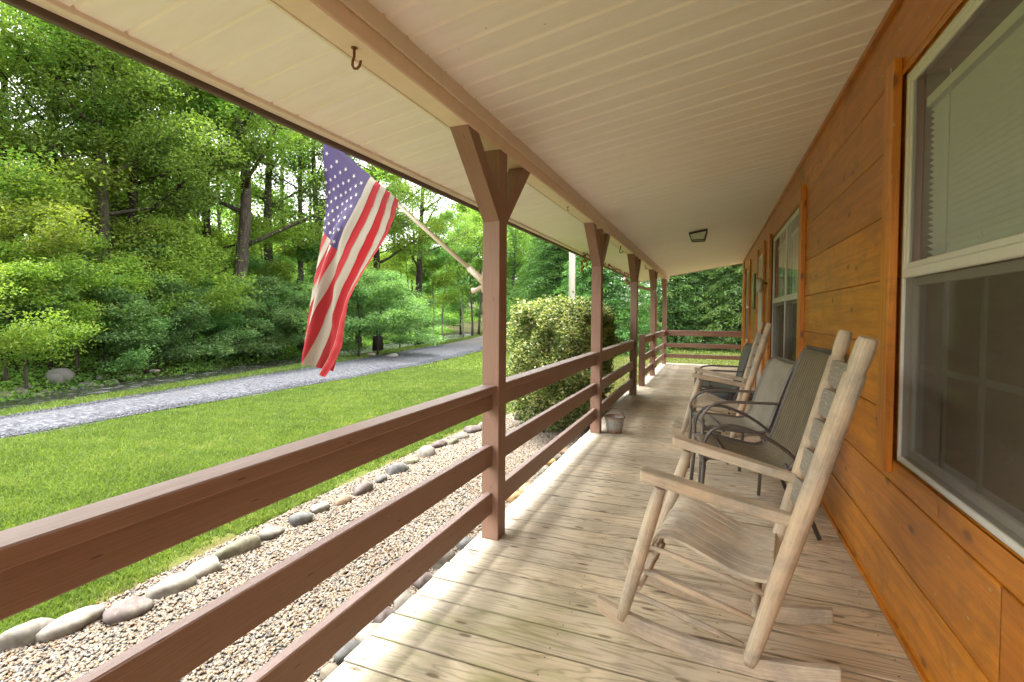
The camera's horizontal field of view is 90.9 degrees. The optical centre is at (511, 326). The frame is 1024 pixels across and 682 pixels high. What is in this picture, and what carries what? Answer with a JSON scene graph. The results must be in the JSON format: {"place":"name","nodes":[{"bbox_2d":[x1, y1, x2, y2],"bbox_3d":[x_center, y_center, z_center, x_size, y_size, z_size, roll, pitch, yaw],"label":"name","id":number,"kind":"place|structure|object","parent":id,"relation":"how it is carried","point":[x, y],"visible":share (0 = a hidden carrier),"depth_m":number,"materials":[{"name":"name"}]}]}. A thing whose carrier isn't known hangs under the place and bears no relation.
{"place":"outdoors","nodes":[
{"label":"outdoors","id":0,"kind":"place"},
{"bbox_2d":[0,334,470,409],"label":"grass strip","id":1,"kind":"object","parent":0,"point":[81,392],"depth_m":12.07,"materials":[{"name":"plant"}]},
{"bbox_2d":[0,335,482,437],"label":"gravel road","id":2,"kind":"structure","parent":0,"point":[47,418],"depth_m":9.29,"materials":[{"name":"gravel"}]},
{"bbox_2d":[0,366,566,633],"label":"lawn grass","id":3,"kind":"structure","parent":0,"point":[234,415],"depth_m":5.50,"materials":[{"name":"plant"}]},
{"bbox_2d":[0,12,671,312],"label":"sky","id":4,"kind":"structure","parent":0,"point":[442,200],"materials":[{"name":"white"}]},
{"bbox_2d":[0,266,740,622],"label":"ground","id":5,"kind":"structure","parent":0,"point":[216,540],"depth_m":10.12,"materials":[{"name":"plant"}]},
{"bbox_2d":[0,252,83,370],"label":"understory tree","id":6,"kind":"object","parent":5,"relation":"on","point":[9,345],"visible":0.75,"depth_m":8.60,"materials":[{"name":"green plant"}]},
{"bbox_2d":[45,368,74,385],"bbox_3d":[-9.750,1.121,10.891,0.339,0.479,0.571,2,6,10],"label":"creek rock","id":7,"kind":"object","parent":5,"relation":"on","point":[56,375],"visible":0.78,"depth_m":10.75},
{"bbox_2d":[0,191,128,380],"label":"understory tree","id":8,"kind":"object","parent":5,"relation":"on","point":[53,225],"visible":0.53,"depth_m":9.78,"materials":[{"name":"green plant"}]},
{"bbox_2d":[0,239,136,389],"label":"understory tree","id":9,"kind":"object","parent":5,"relation":"on","point":[64,268],"visible":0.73,"depth_m":9.72,"materials":[{"name":"green plant"}]},
{"bbox_2d":[0,1,143,359],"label":"tree","id":10,"kind":"object","parent":5,"relation":"on","point":[72,123],"visible":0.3,"depth_m":11.49,"materials":[{"name":"green plant"}]},
{"bbox_2d":[0,236,173,369],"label":"understory tree","id":11,"kind":"object","parent":5,"relation":"on","point":[133,315],"visible":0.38,"depth_m":11.24,"materials":[{"name":"green plant"}]},
{"bbox_2d":[0,273,180,374],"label":"understory tree","id":12,"kind":"object","parent":5,"relation":"on","point":[132,359],"visible":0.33,"depth_m":11.56,"materials":[{"name":"green plant"}]},
{"bbox_2d":[0,124,181,356],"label":"understory tree","id":13,"kind":"object","parent":5,"relation":"on","point":[90,183],"visible":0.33,"depth_m":12.17,"materials":[{"name":"green plant"}]},
{"bbox_2d":[1,229,195,375],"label":"understory tree","id":14,"kind":"object","parent":5,"relation":"on","point":[127,260],"visible":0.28,"depth_m":11.70,"materials":[{"name":"green plant"}]},
{"bbox_2d":[22,221,188,319],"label":"understory tree","id":15,"kind":"object","parent":5,"relation":"on","point":[158,252],"visible":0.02,"depth_m":13.29,"materials":[{"name":"green plant"}]},
{"bbox_2d":[0,2,217,360],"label":"tree","id":16,"kind":"object","parent":5,"relation":"on","point":[165,226],"visible":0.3,"depth_m":12.30,"materials":[{"name":"green plant"}]},
{"bbox_2d":[109,79,119,355],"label":"bare tree","id":17,"kind":"object","parent":5,"relation":"on","point":[115,163],"visible":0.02,"depth_m":13.80,"materials":[{"name":"brown plant"}]},
{"bbox_2d":[0,4,233,363],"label":"tree","id":18,"kind":"object","parent":5,"relation":"on","point":[104,209],"visible":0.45,"depth_m":11.89,"materials":[{"name":"green plant"}]},
{"bbox_2d":[35,41,258,353],"bbox_3d":[-10.086,-4.939,15.191,6.052,11.558,5.586,0,2,-12],"label":"tree","id":19,"kind":"object","parent":5,"relation":"on","point":[214,100],"visible":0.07,"depth_m":14.33,"materials":[{"name":"green plant"}]},
{"bbox_2d":[67,269,240,373],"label":"understory tree","id":20,"kind":"object","parent":5,"relation":"on","point":[126,339],"visible":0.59,"depth_m":12.79,"materials":[{"name":"green plant"}]},
{"bbox_2d":[0,7,309,356],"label":"tree","id":21,"kind":"object","parent":5,"relation":"on","point":[101,77],"visible":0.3,"depth_m":12.63,"materials":[{"name":"green plant"}]},
{"bbox_2d":[42,56,267,342],"bbox_3d":[-10.752,-5.127,15.629,5.840,12.083,6.328,-1,2,-41],"label":"tree","id":22,"kind":"object","parent":5,"relation":"on","point":[240,112],"visible":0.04,"depth_m":15.30,"materials":[{"name":"green plant"}]},
{"bbox_2d":[71,179,244,306],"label":"understory tree","id":23,"kind":"object","parent":5,"relation":"on","point":[125,205],"visible":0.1,"depth_m":15.07,"materials":[{"name":"green plant"}]},
{"bbox_2d":[79,213,265,361],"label":"understory tree","id":24,"kind":"object","parent":5,"relation":"on","point":[200,255],"visible":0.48,"depth_m":13.60,"materials":[{"name":"green plant"}]},
{"bbox_2d":[73,54,276,346],"bbox_3d":[-9.966,-4.604,15.400,5.332,11.032,5.777,0,2,-16],"label":"tree","id":25,"kind":"object","parent":5,"relation":"on","point":[253,152],"visible":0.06,"depth_m":15.64,"materials":[{"name":"green plant"}]},
{"bbox_2d":[84,70,322,343],"bbox_3d":[-10.979,-4.161,17.019,9.043,9.924,7.393,1,2,24],"label":"tree","id":26,"kind":"object","parent":5,"relation":"on","point":[269,240],"visible":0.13,"depth_m":17.15,"materials":[{"name":"green plant"}]},
{"bbox_2d":[144,282,263,365],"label":"understory tree","id":27,"kind":"object","parent":5,"relation":"on","point":[237,332],"visible":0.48,"depth_m":14.40,"materials":[{"name":"green plant"}]},
{"bbox_2d":[0,323,453,402],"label":"bank ground cover","id":28,"kind":"object","parent":5,"relation":"on","point":[288,352],"visible":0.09,"depth_m":11.91,"materials":[{"name":"green plant"}]},
{"bbox_2d":[140,96,325,342],"bbox_3d":[-9.580,-5.747,19.887,7.352,13.264,8.321,0,2,-27],"label":"tree","id":29,"kind":"object","parent":5,"relation":"on","point":[267,196],"visible":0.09,"depth_m":19.41,"materials":[{"name":"green plant"}]},
{"bbox_2d":[188,276,281,358],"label":"understory tree","id":30,"kind":"object","parent":5,"relation":"on","point":[223,323],"visible":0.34,"depth_m":15.49,"materials":[{"name":"green plant"}]},
{"bbox_2d":[0,285,478,357],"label":"undergrowth","id":31,"kind":"object","parent":5,"relation":"on","point":[451,316],"visible":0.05,"depth_m":47.02,"materials":[{"name":"green plant"}]},
{"bbox_2d":[85,73,396,356],"bbox_3d":[-8.866,-4.972,16.321,10.114,12.034,7.066,0,2,-13],"label":"tree","id":32,"kind":"object","parent":5,"relation":"on","point":[244,211],"visible":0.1,"depth_m":16.50,"materials":[{"name":"green plant"}]},
{"bbox_2d":[0,332,482,415],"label":"road verge grass","id":33,"kind":"structure","parent":5,"relation":"on","point":[77,400],"depth_m":10.10,"materials":[{"name":"plant"}]},
{"bbox_2d":[201,275,305,358],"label":"understory tree","id":34,"kind":"object","parent":5,"relation":"on","point":[282,320],"visible":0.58,"depth_m":16.10,"materials":[{"name":"green plant"}]},
{"bbox_2d":[203,283,310,359],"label":"understory tree","id":35,"kind":"object","parent":5,"relation":"on","point":[297,339],"visible":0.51,"depth_m":16.53,"materials":[{"name":"green plant"}]},
{"bbox_2d":[193,210,322,313],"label":"understory tree","id":36,"kind":"object","parent":5,"relation":"on","point":[275,267],"visible":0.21,"depth_m":18.82,"materials":[{"name":"green plant"}]},
{"bbox_2d":[0,408,589,681],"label":"pebble bed","id":37,"kind":"object","parent":5,"relation":"on","point":[204,674],"visible":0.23,"depth_m":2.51,"materials":[{"name":"gravel"}]},
{"bbox_2d":[0,617,53,652],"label":"stone","id":38,"kind":"object","parent":37,"relation":"on","point":[24,634],"visible":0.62,"depth_m":2.24,"materials":[{"name":"stone"}]},
{"bbox_2d":[35,605,104,642],"bbox_3d":[-2.068,1.398,2.363,0.124,0.096,0.259,-3,3,32],"label":"stone","id":39,"kind":"object","parent":37,"relation":"on","point":[71,622],"visible":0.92,"depth_m":2.33,"materials":[{"name":"stone"}]},
{"bbox_2d":[102,596,153,624],"bbox_3d":[-1.894,1.396,2.487,0.171,0.086,0.205,4,3,43],"label":"stone","id":40,"kind":"object","parent":37,"relation":"on","point":[128,608],"visible":0.95,"depth_m":2.44,"materials":[{"name":"stone"}]},
{"bbox_2d":[146,572,196,599],"bbox_3d":[-1.826,1.393,2.699,0.144,0.098,0.230,3,8,39],"label":"stone","id":41,"kind":"object","parent":37,"relation":"on","point":[174,583],"visible":0.88,"depth_m":2.66,"materials":[{"name":"stone"}]},
{"bbox_2d":[185,555,221,578],"bbox_3d":[-1.767,1.387,2.891,0.139,0.093,0.184,6,11,34],"label":"stone","id":42,"kind":"object","parent":37,"relation":"on","point":[203,567],"visible":0.66,"depth_m":2.86,"materials":[{"name":"stone"}]},
{"bbox_2d":[215,534,260,561],"bbox_3d":[-1.695,1.381,3.115,0.083,0.131,0.267,-1,5,38],"label":"stone","id":43,"kind":"object","parent":37,"relation":"on","point":[242,545],"visible":0.77,"depth_m":3.10,"materials":[{"name":"stone"}]},
{"bbox_2d":[257,526,284,540],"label":"stone","id":44,"kind":"object","parent":37,"relation":"on","point":[270,533],"visible":0.96,"depth_m":3.31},
{"bbox_2d":[288,512,312,526],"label":"stone","id":45,"kind":"object","parent":37,"relation":"on","point":[297,519],"visible":0.91,"depth_m":3.52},
{"bbox_2d":[309,502,329,513],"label":"stone","id":46,"kind":"object","parent":37,"relation":"on","point":[320,507],"visible":0.91,"depth_m":3.76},
{"bbox_2d":[320,663,337,680],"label":"stone","id":47,"kind":"object","parent":37,"relation":"on","point":[327,670],"visible":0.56,"depth_m":2.03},
{"bbox_2d":[334,639,359,663],"bbox_3d":[-0.709,1.397,2.159,0.090,0.086,0.127,1,-2,34],"label":"stone","id":48,"kind":"object","parent":37,"relation":"on","point":[345,650],"visible":0.48,"depth_m":2.12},
{"bbox_2d":[353,481,372,495],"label":"stone","id":49,"kind":"object","parent":37,"relation":"on","point":[363,488],"visible":0.8,"depth_m":4.14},
{"bbox_2d":[355,623,380,642],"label":"stone","id":50,"kind":"object","parent":37,"relation":"on","point":[364,633],"visible":0.45,"depth_m":2.26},
{"bbox_2d":[385,463,408,475],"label":"stone","id":51,"kind":"object","parent":37,"relation":"on","point":[397,468],"visible":0.69,"depth_m":4.68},
{"bbox_2d":[394,589,412,610],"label":"stone","id":52,"kind":"object","parent":37,"relation":"on","point":[402,598],"visible":0.38,"depth_m":2.53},
{"bbox_2d":[417,445,435,456],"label":"stone","id":53,"kind":"object","parent":37,"relation":"on","point":[426,451],"visible":0.68,"depth_m":5.24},
{"bbox_2d":[430,549,455,569],"bbox_3d":[-0.409,1.380,2.976,0.159,0.120,0.107,-4,-1,-26],"label":"stone","id":54,"kind":"object","parent":37,"relation":"on","point":[446,558],"visible":0.3,"depth_m":2.93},
{"bbox_2d":[506,291,622,432],"bbox_3d":[0.769,0.430,7.293,1.761,1.820,3.593,1,2,22],"label":"variegated bush","id":55,"kind":"object","parent":37,"relation":"on","point":[550,320],"visible":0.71,"depth_m":6.18,"materials":[{"name":"green plant"}]},
{"bbox_2d":[220,239,382,338],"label":"understory tree","id":56,"kind":"object","parent":5,"relation":"on","point":[257,266],"visible":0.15,"depth_m":19.84,"materials":[{"name":"green plant"}]},
{"bbox_2d":[288,139,322,351],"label":"bare tree","id":57,"kind":"object","parent":5,"relation":"on","point":[300,272],"visible":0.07,"depth_m":20.09,"materials":[{"name":"brown plant"}]},
{"bbox_2d":[269,276,350,343],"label":"understory tree","id":58,"kind":"object","parent":5,"relation":"on","point":[300,283],"visible":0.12,"depth_m":18.98,"materials":[{"name":"green plant"}]},
{"bbox_2d":[231,116,427,262],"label":"tree","id":59,"kind":"object","parent":5,"relation":"on","point":[315,195],"visible":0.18,"depth_m":19.76,"materials":[{"name":"green plant"}]},
{"bbox_2d":[3,98,697,325],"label":"woods","id":60,"kind":"object","parent":5,"relation":"on","point":[261,211],"visible":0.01,"depth_m":44.20,"materials":[{"name":"green plant"}]},
{"bbox_2d":[261,163,448,346],"bbox_3d":[-7.203,-3.344,22.710,8.039,8.821,6.571,-1,2,-39],"label":"tree","id":61,"kind":"object","parent":5,"relation":"on","point":[404,241],"visible":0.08,"depth_m":22.74,"materials":[{"name":"green plant"}]},
{"bbox_2d":[251,139,468,349],"bbox_3d":[-6.120,-4.641,22.917,8.405,11.456,8.714,1,2,11],"label":"tree","id":62,"kind":"object","parent":5,"relation":"on","point":[376,256],"visible":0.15,"depth_m":22.05,"materials":[{"name":"green plant"}]},
{"bbox_2d":[291,267,430,356],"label":"understory tree","id":63,"kind":"object","parent":5,"relation":"on","point":[388,287],"visible":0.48,"depth_m":16.12,"materials":[{"name":"green plant"}]},
{"bbox_2d":[344,268,447,355],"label":"understory tree","id":64,"kind":"object","parent":5,"relation":"on","point":[354,325],"visible":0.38,"depth_m":17.12,"materials":[{"name":"green plant"}]},
{"bbox_2d":[355,290,441,347],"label":"understory tree","id":65,"kind":"object","parent":5,"relation":"on","point":[429,300],"visible":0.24,"depth_m":23.34,"materials":[{"name":"green plant"}]},
{"bbox_2d":[367,239,474,331],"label":"understory tree","id":66,"kind":"object","parent":5,"relation":"on","point":[441,280],"visible":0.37,"depth_m":28.28,"materials":[{"name":"green plant"}]},
{"bbox_2d":[369,165,482,343],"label":"tree","id":67,"kind":"object","parent":5,"relation":"on","point":[420,261],"visible":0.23,"depth_m":26.43,"materials":[{"name":"green plant"}]},
{"bbox_2d":[405,240,451,341],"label":"tree","id":68,"kind":"object","parent":5,"relation":"on","point":[442,256],"visible":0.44,"depth_m":28.42,"materials":[{"name":"green plant"}]},
{"bbox_2d":[411,208,479,339],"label":"tree","id":69,"kind":"object","parent":5,"relation":"on","point":[461,252],"visible":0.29,"depth_m":30.54,"materials":[{"name":"green plant"}]},
{"bbox_2d":[442,234,482,335],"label":"tree","id":70,"kind":"object","parent":5,"relation":"on","point":[455,260],"visible":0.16,"depth_m":35.38,"materials":[{"name":"green plant"}]},
{"bbox_2d":[414,258,512,334],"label":"understory tree","id":71,"kind":"object","parent":5,"relation":"on","point":[453,307],"visible":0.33,"depth_m":36.86,"materials":[{"name":"green plant"}]},
{"bbox_2d":[434,207,508,335],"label":"tree","id":72,"kind":"object","parent":5,"relation":"on","point":[479,260],"visible":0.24,"depth_m":32.74,"materials":[{"name":"green plant"}]},
{"bbox_2d":[415,229,536,324],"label":"understory tree","id":73,"kind":"object","parent":5,"relation":"on","point":[509,250],"visible":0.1,"depth_m":39.57,"materials":[{"name":"green plant"}]},
{"bbox_2d":[448,204,512,334],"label":"tree","id":74,"kind":"object","parent":5,"relation":"on","point":[455,223],"visible":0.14,"depth_m":34.65,"materials":[{"name":"green plant"}]},
{"bbox_2d":[477,225,534,304],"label":"tree","id":75,"kind":"object","parent":5,"relation":"on","point":[516,232],"visible":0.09,"depth_m":39.54,"materials":[{"name":"green plant"}]},
{"bbox_2d":[506,236,567,332],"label":"evergreen tree","id":76,"kind":"object","parent":5,"relation":"on","point":[517,281],"visible":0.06,"depth_m":27.83,"materials":[{"name":"green plant"}]},
{"bbox_2d":[506,237,591,342],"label":"evergreen tree","id":77,"kind":"object","parent":5,"relation":"on","point":[557,259],"visible":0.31,"depth_m":23.37,"materials":[{"name":"green plant"}]},
{"bbox_2d":[568,252,574,336],"bbox_3d":[2.143,-2.708,17.919,1.400,7.500,0.250,1,2,22],"label":"utility pole","id":78,"kind":"object","parent":5,"relation":"on","point":[571,274],"visible":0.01,"depth_m":17.84,"materials":[{"name":"grey"}]},
{"bbox_2d":[546,255,672,356],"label":"evergreen tree","id":79,"kind":"object","parent":5,"relation":"on","point":[613,300],"visible":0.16,"depth_m":19.82,"materials":[{"name":"green plant"}]},
{"bbox_2d":[620,268,737,350],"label":"evergreen tree","id":80,"kind":"object","parent":5,"relation":"on","point":[675,297],"visible":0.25,"depth_m":22.25,"materials":[{"name":"green plant"}]},
{"bbox_2d":[672,263,742,352],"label":"evergreen tree","id":81,"kind":"object","parent":5,"relation":"on","point":[729,295],"visible":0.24,"depth_m":21.29,"materials":[{"name":"green plant"}]},
{"bbox_2d":[741,0,1023,681],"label":"house","id":82,"kind":"structure","parent":5,"relation":"on","point":[894,225],"depth_m":1.76,"materials":[{"name":"orange wood"}]},
{"bbox_2d":[0,0,892,282],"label":"porch roof","id":83,"kind":"structure","parent":82,"relation":"attached to","point":[650,134],"depth_m":2.26,"materials":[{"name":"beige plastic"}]},
{"bbox_2d":[689,229,707,241],"bbox_3d":[2.503,-1.223,6.769,0.230,0.144,0.240,1,2,22],"label":"ceiling lamp","id":84,"kind":"object","parent":83,"relation":"attached to","point":[698,236],"visible":1,"depth_m":6.68,"materials":[{"name":"glass"}]},
{"bbox_2d":[771,208,798,362],"bbox_3d":[3.163,-0.244,4.883,0.910,2.048,2.720,1,2,22],"label":"window","id":85,"kind":"structure","parent":82,"relation":"in","point":[785,244],"depth_m":5.13,"materials":[{"name":"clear glass"}]},
{"bbox_2d":[897,0,1023,557],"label":"window","id":86,"kind":"structure","parent":82,"relation":"in","point":[961,400],"depth_m":1.52,"materials":[{"name":"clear glass"}]},
{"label":"porch joists","id":87,"kind":"structure","parent":5,"relation":"on","visible":0},
{"bbox_2d":[322,363,921,681],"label":"porch floor","id":88,"kind":"structure","parent":87,"relation":"on","point":[516,602],"depth_m":2.15,"materials":[{"name":"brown wood"}]},
{"bbox_2d":[450,124,529,540],"bbox_3d":[-0.094,0.103,2.700,0.097,2.050,0.840,1,2,22],"label":"porch post","id":89,"kind":"object","parent":88,"relation":"on","point":[496,187],"visible":1,"depth_m":2.65,"materials":[{"name":"brown paint"}]},
{"bbox_2d":[0,385,496,681],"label":"porch railing","id":90,"kind":"object","parent":89,"relation":"attached to","point":[42,560],"visible":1,"depth_m":1.29,"materials":[{"name":"brown paint"}]},
{"bbox_2d":[301,144,482,377],"bbox_3d":[-0.723,-0.459,2.924,1.270,1.539,0.160,1,2,22],"label":"flag","id":91,"kind":"object","parent":89,"relation":"attached to","point":[361,206],"visible":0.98,"depth_m":3.00,"materials":[{"name":"fabric"}]},
{"bbox_2d":[505,352,598,500],"bbox_3d":[0.373,0.620,3.916,0.084,0.684,2.482,1,2,22],"label":"porch railing","id":92,"kind":"object","parent":89,"relation":"attached to","point":[519,385],"visible":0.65,"depth_m":3.51,"materials":[{"name":"brown paint"}]},
{"bbox_2d":[584,222,609,433],"bbox_3d":[0.859,0.046,5.099,0.097,2.050,0.840,1,2,22],"label":"porch post","id":93,"kind":"object","parent":88,"relation":"on","point":[598,241],"visible":1,"depth_m":5.05,"materials":[{"name":"brown paint"}]},
{"bbox_2d":[602,340,635,412],"bbox_3d":[1.326,0.563,6.316,0.084,0.684,2.481,1,2,22],"label":"porch railing","id":94,"kind":"object","parent":93,"relation":"attached to","point":[610,352],"visible":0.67,"depth_m":6.13,"materials":[{"name":"brown paint"}]},
{"bbox_2d":[604,408,624,433],"bbox_3d":[1.042,0.943,5.119,0.214,0.258,0.212,1,2,22],"label":"bucket","id":95,"kind":"object","parent":88,"relation":"on","point":[614,423],"visible":1,"depth_m":5.05,"materials":[{"name":"metal"}]},
{"bbox_2d":[627,254,640,394],"bbox_3d":[1.812,-0.011,7.498,0.097,2.050,0.840,1,2,22],"label":"porch post","id":96,"kind":"object","parent":88,"relation":"on","point":[634,263],"visible":1,"depth_m":7.45,"materials":[{"name":"brown paint"}]},
{"bbox_2d":[638,334,645,385],"bbox_3d":[2.181,0.561,8.451,0.105,0.862,0.098,1,2,22],"label":"newel post","id":97,"kind":"object","parent":88,"relation":"on","point":[642,345],"visible":1,"depth_m":8.41,"materials":[{"name":"brown paint"}]},
{"bbox_2d":[649,269,657,375],"bbox_3d":[2.766,-0.068,9.898,0.097,2.050,0.840,1,2,22],"label":"porch post","id":98,"kind":"object","parent":88,"relation":"on","point":[653,275],"visible":1,"depth_m":9.85,"materials":[{"name":"brown paint"}]},
{"bbox_2d":[645,334,653,374],"bbox_3d":[2.465,0.495,9.181,0.084,0.684,1.478,1,2,22],"label":"porch railing","id":99,"kind":"object","parent":98,"relation":"attached to","point":[649,354],"visible":0.62,"depth_m":9.25,"materials":[{"name":"brown paint"}]},
{"bbox_2d":[655,330,665,365],"bbox_3d":[3.233,0.449,11.114,0.084,0.684,2.481,1,2,22],"label":"porch railing","id":100,"kind":"object","parent":98,"relation":"attached to","point":[658,334],"visible":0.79,"depth_m":11.13,"materials":[{"name":"brown paint"}]},
{"bbox_2d":[662,279,666,363],"bbox_3d":[3.651,-0.120,12.125,0.097,2.050,0.470,1,2,22],"label":"porch post","id":101,"kind":"object","parent":88,"relation":"on","point":[664,305],"visible":0.97,"depth_m":12.25,"materials":[{"name":"brown paint"}]},
{"bbox_2d":[666,330,741,359],"bbox_3d":[4.544,0.426,11.988,1.682,0.667,0.083,1,2,22],"label":"end railing","id":102,"kind":"object","parent":101,"relation":"attached to","point":[705,333],"visible":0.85,"depth_m":11.96,"materials":[{"name":"brown paint"}]},
{"bbox_2d":[672,322,771,442],"bbox_3d":[2.004,0.521,4.876,0.834,1.140,0.709,1,2,22],"label":"rocking chair","id":103,"kind":"object","parent":88,"relation":"on","point":[754,359],"visible":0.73,"depth_m":4.75,"materials":[{"name":"grey wood"}]},
{"bbox_2d":[692,343,752,422],"bbox_3d":[2.278,0.617,5.459,0.592,0.886,0.562,1,2,19],"label":"patio chair","id":104,"kind":"object","parent":88,"relation":"on","point":[743,361],"visible":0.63,"depth_m":5.49,"materials":[{"name":"grey metal"}]},
{"bbox_2d":[699,388,753,400],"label":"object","id":105,"kind":"structure","parent":88,"relation":"on","point":[723,395],"depth_m":7.46,"materials":[{"name":"black rubber"}]},
{"bbox_2d":[596,330,877,681],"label":"rocking chair","id":106,"kind":"object","parent":88,"relation":"on","point":[766,561],"visible":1,"depth_m":1.76,"materials":[{"name":"grey wood"}]},
{"bbox_2d":[688,356,796,495],"bbox_3d":[1.621,0.662,3.584,0.638,0.886,0.549,1,2,11],"label":"patio chair","id":107,"kind":"object","parent":88,"relation":"on","point":[768,392],"visible":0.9,"depth_m":3.57,"materials":[{"name":"fabric"}]},
{"bbox_2d":[689,345,831,540],"bbox_3d":[1.468,0.621,3.030,0.719,1.003,0.664,1,2,16],"label":"patio chair","id":108,"kind":"object","parent":88,"relation":"on","point":[779,445],"visible":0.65,"depth_m":3.06,"materials":[{"name":"grey"}]},
{"bbox_2d":[335,332,740,397],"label":"lawn grass","id":109,"kind":"structure","parent":0,"point":[465,359],"depth_m":15.30,"materials":[{"name":"plant"}]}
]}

